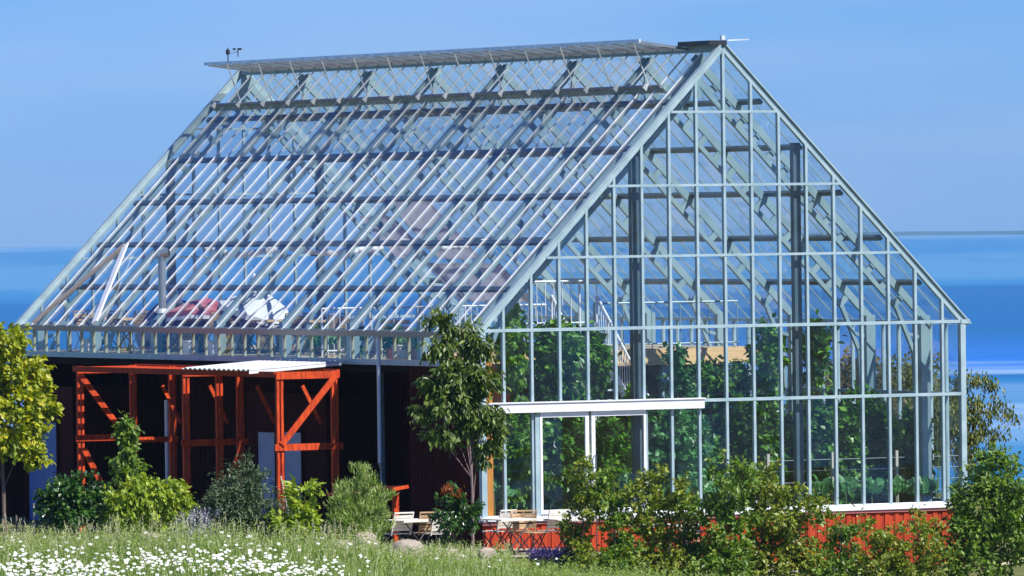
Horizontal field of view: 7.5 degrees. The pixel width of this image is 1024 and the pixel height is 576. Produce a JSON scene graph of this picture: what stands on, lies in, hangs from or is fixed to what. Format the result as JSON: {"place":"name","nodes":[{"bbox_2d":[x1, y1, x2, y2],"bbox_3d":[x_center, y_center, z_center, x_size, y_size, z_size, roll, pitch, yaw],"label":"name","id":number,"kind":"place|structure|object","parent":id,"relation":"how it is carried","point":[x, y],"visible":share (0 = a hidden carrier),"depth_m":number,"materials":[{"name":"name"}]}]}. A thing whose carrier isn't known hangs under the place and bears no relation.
{"place":"outdoors","nodes":[
{"label":"outdoors","id":0,"kind":"place"},
{"bbox_2d":[42,519,410,545],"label":"garden floor","id":1,"kind":"structure","parent":0,"point":[390,538],"depth_m":165.06,"materials":[{"name":"green plant"}]},
{"bbox_2d":[334,358,499,537],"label":"balcony","id":2,"kind":"object","parent":1,"relation":"on","point":[382,475],"visible":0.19,"depth_m":164.13,"materials":[{"name":"metal"}]},
{"bbox_2d":[333,320,368,356],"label":"potted plant","id":3,"kind":"object","parent":2,"relation":"on","point":[344,341],"visible":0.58,"depth_m":165.26,"materials":[{"name":"green plant"}]},
{"bbox_2d":[380,318,403,358],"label":"potted plant","id":4,"kind":"object","parent":2,"relation":"on","point":[388,341],"visible":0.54,"depth_m":163.61,"materials":[{"name":"green plant"}]},
{"bbox_2d":[391,345,406,357],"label":"storage box","id":5,"kind":"object","parent":2,"relation":"on","point":[401,351],"visible":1,"depth_m":162.69,"materials":[{"name":"white paint"}]},
{"bbox_2d":[397,327,435,359],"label":"potted plant","id":6,"kind":"object","parent":2,"relation":"on","point":[413,352],"visible":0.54,"depth_m":162.62,"materials":[{"name":"green plant"}]},
{"bbox_2d":[493,478,515,515],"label":"vegetable plant","id":7,"kind":"object","parent":1,"relation":"on","point":[498,489],"visible":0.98,"depth_m":159.65,"materials":[{"name":"green plant"}]},
{"bbox_2d":[486,297,536,415],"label":"garden plant","id":8,"kind":"object","parent":1,"relation":"on","point":[516,365],"visible":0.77,"depth_m":160.47,"materials":[{"name":"green plant"}]},
{"bbox_2d":[493,392,551,514],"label":"garden plant","id":9,"kind":"object","parent":1,"relation":"on","point":[518,461],"visible":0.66,"depth_m":160.18,"materials":[{"name":"green plant"}]},
{"bbox_2d":[522,314,590,400],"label":"garden tree","id":10,"kind":"object","parent":1,"relation":"on","point":[545,361],"visible":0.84,"depth_m":162.62,"materials":[{"name":"green plant"}]},
{"bbox_2d":[538,385,599,509],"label":"garden plant","id":11,"kind":"object","parent":1,"relation":"on","point":[565,439],"visible":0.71,"depth_m":161.44,"materials":[{"name":"green plant"}]},
{"bbox_2d":[519,280,658,504],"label":"staircase","id":12,"kind":"structure","parent":1,"relation":"on","point":[620,381],"depth_m":168.69,"materials":[{"name":"white metal"}]},
{"bbox_2d":[565,320,621,421],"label":"garden tree","id":13,"kind":"object","parent":1,"relation":"on","point":[601,361],"visible":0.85,"depth_m":163.45,"materials":[{"name":"green plant"}]},
{"bbox_2d":[573,416,631,511],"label":"garden plant","id":14,"kind":"object","parent":1,"relation":"on","point":[611,439],"visible":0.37,"depth_m":161.80,"materials":[{"name":"green plant"}]},
{"bbox_2d":[609,383,665,504],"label":"garden plant","id":15,"kind":"object","parent":1,"relation":"on","point":[652,414],"visible":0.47,"depth_m":162.90,"materials":[{"name":"green plant"}]},
{"bbox_2d":[656,340,695,410],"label":"garden plant","id":16,"kind":"object","parent":1,"relation":"on","point":[681,381],"visible":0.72,"depth_m":164.41,"materials":[{"name":"green plant"}]},
{"bbox_2d":[648,386,715,506],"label":"garden plant","id":17,"kind":"object","parent":1,"relation":"on","point":[685,441],"visible":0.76,"depth_m":162.12,"materials":[{"name":"green plant"}]},
{"bbox_2d":[678,477,715,495],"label":"vegetable plant","id":18,"kind":"object","parent":1,"relation":"on","point":[706,487],"visible":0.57,"depth_m":161.77,"materials":[{"name":"green plant"}]},
{"bbox_2d":[689,388,745,507],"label":"garden plant","id":19,"kind":"object","parent":1,"relation":"on","point":[715,416],"visible":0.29,"depth_m":164.17,"materials":[{"name":"green plant"}]},
{"bbox_2d":[682,354,756,411],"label":"garden tree","id":20,"kind":"object","parent":1,"relation":"on","point":[712,373],"visible":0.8,"depth_m":164.26,"materials":[{"name":"green plant"}]},
{"bbox_2d":[718,389,793,507],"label":"garden plant","id":21,"kind":"object","parent":1,"relation":"on","point":[767,426],"visible":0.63,"depth_m":163.87,"materials":[{"name":"green plant"}]},
{"bbox_2d":[742,312,791,506],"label":"garden plant","id":22,"kind":"object","parent":1,"relation":"on","point":[766,357],"visible":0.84,"depth_m":164.02,"materials":[{"name":"green plant"}]},
{"bbox_2d":[771,401,815,504],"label":"garden plant","id":23,"kind":"object","parent":1,"relation":"on","point":[789,443],"visible":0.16,"depth_m":165.41,"materials":[{"name":"green plant"}]},
{"bbox_2d":[789,309,848,496],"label":"garden plant","id":24,"kind":"object","parent":1,"relation":"on","point":[820,343],"visible":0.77,"depth_m":164.67,"materials":[{"name":"green plant"}]},
{"bbox_2d":[804,474,833,504],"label":"vegetable plant","id":25,"kind":"object","parent":1,"relation":"on","point":[823,486],"visible":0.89,"depth_m":163.13,"materials":[{"name":"green plant"}]},
{"bbox_2d":[791,378,869,504],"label":"garden plant","id":26,"kind":"object","parent":1,"relation":"on","point":[822,443],"visible":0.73,"depth_m":164.60,"materials":[{"name":"green plant"}]},
{"bbox_2d":[828,474,860,503],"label":"vegetable plant","id":27,"kind":"object","parent":1,"relation":"on","point":[848,484],"visible":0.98,"depth_m":163.43,"materials":[{"name":"green plant"}]},
{"bbox_2d":[766,448,959,505],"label":"trellis","id":28,"kind":"object","parent":1,"relation":"on","point":[895,457],"visible":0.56,"depth_m":163.84,"materials":[{"name":"silver metal"}]},
{"bbox_2d":[847,383,896,503],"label":"garden plant","id":29,"kind":"object","parent":1,"relation":"on","point":[875,419],"visible":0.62,"depth_m":165.44,"materials":[{"name":"green plant"}]},
{"bbox_2d":[853,476,892,502],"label":"vegetable plant","id":30,"kind":"object","parent":1,"relation":"on","point":[875,486],"visible":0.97,"depth_m":163.73,"materials":[{"name":"green plant"}]},
{"bbox_2d":[869,398,914,502],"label":"garden plant","id":31,"kind":"object","parent":1,"relation":"on","point":[903,438],"visible":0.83,"depth_m":165.20,"materials":[{"name":"green plant"}]},
{"bbox_2d":[880,474,914,502],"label":"vegetable plant","id":32,"kind":"object","parent":1,"relation":"on","point":[899,484],"visible":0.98,"depth_m":164.05,"materials":[{"name":"green plant"}]},
{"bbox_2d":[904,474,938,501],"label":"vegetable plant","id":33,"kind":"object","parent":1,"relation":"on","point":[926,484],"visible":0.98,"depth_m":164.28,"materials":[{"name":"green plant"}]},
{"bbox_2d":[908,410,953,500],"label":"garden plant","id":34,"kind":"object","parent":1,"relation":"on","point":[933,463],"visible":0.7,"depth_m":164.60,"materials":[{"name":"green plant"}]},
{"bbox_2d":[0,234,1023,492],"bbox_3d":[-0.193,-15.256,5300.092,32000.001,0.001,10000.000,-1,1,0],"label":"sea","id":35,"kind":"structure","parent":0,"point":[978,280],"depth_m":3523.78,"materials":[{"name":"liquid"}]},
{"bbox_2d":[0,493,1023,575],"bbox_3d":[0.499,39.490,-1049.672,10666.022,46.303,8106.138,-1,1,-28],"label":"ground","id":36,"kind":"structure","parent":0,"point":[1018,570],"depth_m":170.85,"materials":[{"name":"green plant"}]},
{"bbox_2d":[0,450,24,516],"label":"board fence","id":37,"kind":"object","parent":36,"relation":"on","point":[15,493],"visible":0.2,"depth_m":180.16,"materials":[{"name":"black wood"}]},
{"bbox_2d":[0,321,64,545],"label":"maple tree","id":38,"kind":"object","parent":36,"relation":"on","point":[35,390],"visible":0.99,"depth_m":150.77,"materials":[{"name":"green plant"}]},
{"bbox_2d":[31,469,115,543],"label":"shrub","id":39,"kind":"object","parent":36,"relation":"on","point":[53,506],"visible":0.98,"depth_m":150.84,"materials":[{"name":"green plant"}]},
{"bbox_2d":[104,411,152,490],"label":"climbing plant","id":40,"kind":"object","parent":36,"relation":"on","point":[127,458],"visible":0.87,"depth_m":162.88,"materials":[{"name":"green plant"}]},
{"bbox_2d":[96,468,199,539],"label":"shrub","id":41,"kind":"object","parent":36,"relation":"on","point":[140,500],"visible":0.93,"depth_m":150.25,"materials":[{"name":"green plant"}]},
{"bbox_2d":[164,400,169,525],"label":"pole","id":42,"kind":"object","parent":36,"relation":"on","point":[166,443],"visible":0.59,"depth_m":171.02,"materials":[{"name":"white paint"}]},
{"bbox_2d":[168,505,221,539],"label":"lavender","id":43,"kind":"object","parent":36,"relation":"on","point":[196,519],"visible":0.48,"depth_m":150.31,"materials":[{"name":"purple plant"}]},
{"bbox_2d":[72,359,342,537],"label":"timber pavilion","id":44,"kind":"structure","parent":36,"relation":"on","point":[279,370],"depth_m":166.39,"materials":[{"name":"red wood"}]},
{"bbox_2d":[190,445,290,541],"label":"shrub","id":45,"kind":"object","parent":36,"relation":"on","point":[219,498],"visible":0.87,"depth_m":150.78,"materials":[{"name":"green plant"}]},
{"bbox_2d":[0,531,557,575],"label":"white flowers","id":46,"kind":"object","parent":36,"relation":"on","point":[51,566],"visible":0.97,"depth_m":141.38,"materials":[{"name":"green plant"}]},
{"bbox_2d":[3,536,556,575],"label":"flower centres","id":47,"kind":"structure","parent":46,"relation":"attached to","point":[161,563],"depth_m":141.64,"materials":[{"name":"yellow plant"}]},
{"bbox_2d":[262,473,324,544],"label":"shrub","id":48,"kind":"object","parent":36,"relation":"on","point":[305,512],"visible":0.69,"depth_m":149.92,"materials":[{"name":"green plant"}]},
{"bbox_2d":[0,536,614,575],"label":"meadow grass","id":49,"kind":"structure","parent":36,"relation":"on","point":[207,570],"depth_m":143.13,"materials":[{"name":"green plant"}]},
{"bbox_2d":[322,460,397,539],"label":"shrub","id":50,"kind":"object","parent":36,"relation":"on","point":[363,512],"visible":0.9,"depth_m":150.37,"materials":[{"name":"green plant"}]},
{"bbox_2d":[317,485,408,542],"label":"railing","id":51,"kind":"object","parent":36,"relation":"on","point":[395,503],"visible":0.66,"depth_m":159.77,"materials":[{"name":"red wood"}]},
{"bbox_2d":[353,532,378,550],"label":"rock","id":52,"kind":"object","parent":36,"relation":"on","point":[365,538],"visible":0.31,"depth_m":148.98,"materials":[{"name":"grey stone"}]},
{"bbox_2d":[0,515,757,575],"bbox_3d":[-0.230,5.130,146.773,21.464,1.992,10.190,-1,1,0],"label":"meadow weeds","id":53,"kind":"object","parent":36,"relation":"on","point":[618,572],"visible":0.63,"depth_m":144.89,"materials":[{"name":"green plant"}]},
{"bbox_2d":[388,539,424,558],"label":"rock","id":54,"kind":"object","parent":53,"relation":"on","point":[409,542],"visible":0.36,"depth_m":148.61,"materials":[{"name":"grey stone"}]},
{"bbox_2d":[427,480,485,547],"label":"shrub","id":55,"kind":"object","parent":36,"relation":"on","point":[456,522],"visible":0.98,"depth_m":150.90,"materials":[{"name":"green plant"}]},
{"bbox_2d":[404,305,522,552],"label":"cherry tree","id":56,"kind":"object","parent":36,"relation":"on","point":[453,392],"visible":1,"depth_m":151.88,"materials":[{"name":"green plant"}]},
{"bbox_2d":[8,35,970,566],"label":"greenhouse","id":57,"kind":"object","parent":36,"relation":"on","point":[418,467],"visible":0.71,"depth_m":166.84,"materials":[{"name":"metal"}]},
{"bbox_2d":[27,420,59,520],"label":"side door","id":58,"kind":"structure","parent":57,"relation":"in","point":[36,479],"depth_m":177.62,"materials":[{"name":"blue paint"}]},
{"bbox_2d":[73,310,102,348],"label":"dining chair","id":59,"kind":"object","parent":57,"relation":"on","point":[77,321],"visible":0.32,"depth_m":178.54,"materials":[{"name":"grey metal"}]},
{"bbox_2d":[128,311,148,350],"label":"dining chair","id":60,"kind":"object","parent":57,"relation":"on","point":[140,317],"visible":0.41,"depth_m":175.20,"materials":[{"name":"grey metal"}]},
{"bbox_2d":[157,248,169,314],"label":"flue pipe","id":61,"kind":"object","parent":57,"relation":"attached to","point":[161,258],"visible":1,"depth_m":172.63,"materials":[{"name":"silver metal"}]},
{"bbox_2d":[135,298,197,351],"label":"parasol","id":62,"kind":"object","parent":57,"relation":"on","point":[147,338],"visible":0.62,"depth_m":173.84,"materials":[{"name":"fabric"}]},
{"bbox_2d":[182,340,198,352],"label":"storage box","id":63,"kind":"object","parent":57,"relation":"on","point":[187,346],"visible":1,"depth_m":171.76,"materials":[{"name":"white paint"}]},
{"bbox_2d":[166,296,244,351],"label":"parasol","id":64,"kind":"object","parent":57,"relation":"on","point":[198,311],"visible":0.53,"depth_m":172.24,"materials":[{"name":"red fabric"}]},
{"bbox_2d":[202,247,276,257],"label":"curtain","id":65,"kind":"object","parent":57,"relation":"hanging from","point":[250,253],"visible":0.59,"depth_m":175.92,"materials":[{"name":"white fabric"}]},
{"bbox_2d":[233,334,273,349],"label":"bench","id":66,"kind":"object","parent":57,"relation":"on","point":[262,340],"visible":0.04,"depth_m":173.45,"materials":[{"name":"grey wood"}]},
{"bbox_2d":[217,292,301,352],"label":"parasol","id":67,"kind":"object","parent":57,"relation":"on","point":[263,311],"visible":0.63,"depth_m":170.36,"materials":[{"name":"white fabric"}]},
{"bbox_2d":[256,429,276,529],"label":"side door","id":68,"kind":"structure","parent":57,"relation":"in","point":[265,439],"depth_m":168.66,"materials":[{"name":"silver metal"}]},
{"bbox_2d":[250,319,292,352],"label":"dining table","id":69,"kind":"object","parent":57,"relation":"on","point":[268,321],"visible":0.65,"depth_m":169.66,"materials":[{"name":"white wood"}]},
{"bbox_2d":[284,429,304,514],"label":"side door","id":70,"kind":"structure","parent":57,"relation":"in","point":[293,460],"depth_m":167.43,"materials":[{"name":"silver metal"}]},
{"bbox_2d":[305,321,336,355],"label":"potted plant","id":71,"kind":"object","parent":57,"relation":"on","point":[316,340],"visible":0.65,"depth_m":166.53,"materials":[{"name":"green plant"}]},
{"bbox_2d":[278,246,383,256],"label":"curtain","id":72,"kind":"object","parent":57,"relation":"hanging from","point":[328,252],"visible":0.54,"depth_m":173.49,"materials":[{"name":"white fabric"}]},
{"bbox_2d":[317,313,348,352],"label":"dining chair","id":73,"kind":"object","parent":57,"relation":"on","point":[336,321],"visible":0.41,"depth_m":167.16,"materials":[{"name":"white wood"}]},
{"bbox_2d":[368,320,409,352],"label":"bench","id":74,"kind":"object","parent":57,"relation":"on","point":[373,346],"visible":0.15,"depth_m":168.25,"materials":[{"name":"grey wood"}]},
{"bbox_2d":[359,216,427,259],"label":"shade cloth","id":75,"kind":"object","parent":57,"relation":"attached to","point":[397,234],"visible":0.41,"depth_m":180.51,"materials":[{"name":"white fabric"}]},
{"bbox_2d":[394,201,477,259],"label":"shade cloth","id":76,"kind":"object","parent":57,"relation":"attached to","point":[424,219],"visible":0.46,"depth_m":178.35,"materials":[{"name":"white fabric"}]},
{"bbox_2d":[398,238,489,251],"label":"curtain","id":77,"kind":"object","parent":57,"relation":"hanging from","point":[443,248],"visible":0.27,"depth_m":169.83,"materials":[{"name":"white fabric"}]},
{"bbox_2d":[427,263,533,302],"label":"shade cloth","id":78,"kind":"object","parent":57,"relation":"attached to","point":[502,278],"visible":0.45,"depth_m":179.38,"materials":[{"name":"white fabric"}]},
{"bbox_2d":[539,411,589,513],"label":"door","id":79,"kind":"structure","parent":57,"relation":"in","point":[585,414],"depth_m":159.22,"materials":[{"name":"white paint"}]},
{"bbox_2d":[590,410,646,511],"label":"door","id":80,"kind":"structure","parent":57,"relation":"in","point":[622,412],"depth_m":159.76,"materials":[{"name":"white paint"}]},
{"bbox_2d":[526,546,574,569],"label":"lavender","id":81,"kind":"object","parent":36,"relation":"on","point":[546,554],"visible":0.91,"depth_m":151.73,"materials":[{"name":"purple plant"}]},
{"bbox_2d":[554,451,611,572],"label":"hedge shrub","id":82,"kind":"object","parent":36,"relation":"on","point":[578,540],"visible":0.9,"depth_m":151.31,"materials":[{"name":"green plant"}]},
{"bbox_2d":[580,460,651,575],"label":"hedge shrub","id":83,"kind":"object","parent":36,"relation":"on","point":[618,544],"visible":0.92,"depth_m":151.04,"materials":[{"name":"green plant"}]},
{"bbox_2d":[617,458,683,575],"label":"hedge shrub","id":84,"kind":"object","parent":36,"relation":"on","point":[648,494],"visible":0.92,"depth_m":151.24,"materials":[{"name":"green plant"}]},
{"bbox_2d":[653,471,712,575],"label":"hedge shrub","id":85,"kind":"object","parent":36,"relation":"on","point":[689,550],"visible":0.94,"depth_m":151.06,"materials":[{"name":"green plant"}]},
{"bbox_2d":[678,449,772,575],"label":"hedge shrub","id":86,"kind":"object","parent":36,"relation":"on","point":[725,555],"visible":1,"depth_m":150.58,"materials":[{"name":"green plant"}]},
{"bbox_2d":[726,450,804,575],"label":"hedge shrub","id":87,"kind":"object","parent":36,"relation":"on","point":[764,551],"visible":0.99,"depth_m":151.23,"materials":[{"name":"green plant"}]},
{"bbox_2d":[763,481,838,575],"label":"hedge shrub","id":88,"kind":"object","parent":36,"relation":"on","point":[795,554],"visible":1,"depth_m":150.89,"materials":[{"name":"green plant"}]},
{"bbox_2d":[802,504,870,575],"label":"hedge shrub","id":89,"kind":"object","parent":36,"relation":"on","point":[843,561],"visible":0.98,"depth_m":150.94,"materials":[{"name":"green plant"}]},
{"bbox_2d":[803,345,912,419],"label":"distant tree","id":90,"kind":"object","parent":36,"relation":"on","point":[845,378],"visible":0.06,"depth_m":195.53,"materials":[{"name":"green plant"}]},
{"bbox_2d":[851,504,915,575],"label":"hedge shrub","id":91,"kind":"object","parent":36,"relation":"on","point":[878,561],"visible":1,"depth_m":150.27,"materials":[{"name":"green plant"}]},
{"bbox_2d":[886,504,954,575],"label":"hedge shrub","id":92,"kind":"object","parent":36,"relation":"on","point":[924,565],"visible":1,"depth_m":150.37,"materials":[{"name":"green plant"}]},
{"bbox_2d":[876,348,972,477],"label":"distant tree","id":93,"kind":"object","parent":36,"relation":"on","point":[906,375],"visible":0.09,"depth_m":198.72,"materials":[{"name":"green plant"}]},
{"bbox_2d":[909,369,1022,481],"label":"birch tree","id":94,"kind":"object","parent":36,"relation":"on","point":[976,411],"visible":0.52,"depth_m":175.85,"materials":[{"name":"green plant"}]},
{"bbox_2d":[932,436,1023,575],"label":"tall shrub","id":95,"kind":"object","parent":36,"relation":"on","point":[973,536],"visible":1,"depth_m":150.78,"materials":[{"name":"green plant"}]},
{"bbox_2d":[0,0,1023,246],"label":"sky","id":96,"kind":"structure","parent":0,"point":[918,105],"materials":[{"name":"blue"}]},
{"bbox_2d":[499,548,931,572],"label":"terrace","id":97,"kind":"structure","parent":0,"point":[522,555],"depth_m":158.16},
{"bbox_2d":[381,512,413,542],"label":"garden chair","id":98,"kind":"object","parent":97,"relation":"on","point":[399,526],"visible":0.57,"depth_m":156.83,"materials":[{"name":"beige wood"}]},
{"bbox_2d":[388,518,431,544],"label":"garden table","id":99,"kind":"object","parent":97,"relation":"on","point":[414,520],"visible":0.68,"depth_m":156.78,"materials":[{"name":"grey wood"}]},
{"bbox_2d":[412,511,441,544],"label":"garden chair","id":100,"kind":"object","parent":97,"relation":"on","point":[424,527],"visible":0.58,"depth_m":157.22,"materials":[{"name":"beige wood"}]},
{"bbox_2d":[419,512,450,548],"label":"garden chair","id":101,"kind":"object","parent":97,"relation":"on","point":[433,528],"visible":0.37,"depth_m":156.90,"materials":[{"name":"beige wood"}]},
{"bbox_2d":[480,509,516,552],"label":"garden chair","id":102,"kind":"object","parent":97,"relation":"on","point":[504,515],"visible":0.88,"depth_m":157.33,"materials":[{"name":"grey wood"}]},
{"bbox_2d":[481,517,535,553],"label":"garden table","id":103,"kind":"object","parent":97,"relation":"on","point":[503,520],"visible":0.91,"depth_m":156.49,"materials":[{"name":"grey wood"}]},
{"bbox_2d":[508,510,536,553],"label":"garden chair","id":104,"kind":"object","parent":97,"relation":"on","point":[528,515],"visible":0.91,"depth_m":157.20,"materials":[{"name":"brown wood"}]},
{"bbox_2d":[509,510,545,554],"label":"garden chair","id":105,"kind":"object","parent":97,"relation":"on","point":[521,524],"visible":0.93,"depth_m":156.92,"materials":[{"name":"beige wood"}]},
{"bbox_2d":[536,509,569,550],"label":"garden chair","id":106,"kind":"object","parent":97,"relation":"on","point":[551,524],"visible":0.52,"depth_m":157.61,"materials":[{"name":"grey metal"}]},
{"bbox_2d":[754,230,1023,235],"bbox_3d":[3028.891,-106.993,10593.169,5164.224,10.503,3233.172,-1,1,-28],"label":"coast hills","id":107,"kind":"structure","parent":0,"point":[916,233],"depth_m":10251.19,"materials":[{"name":"blue"}]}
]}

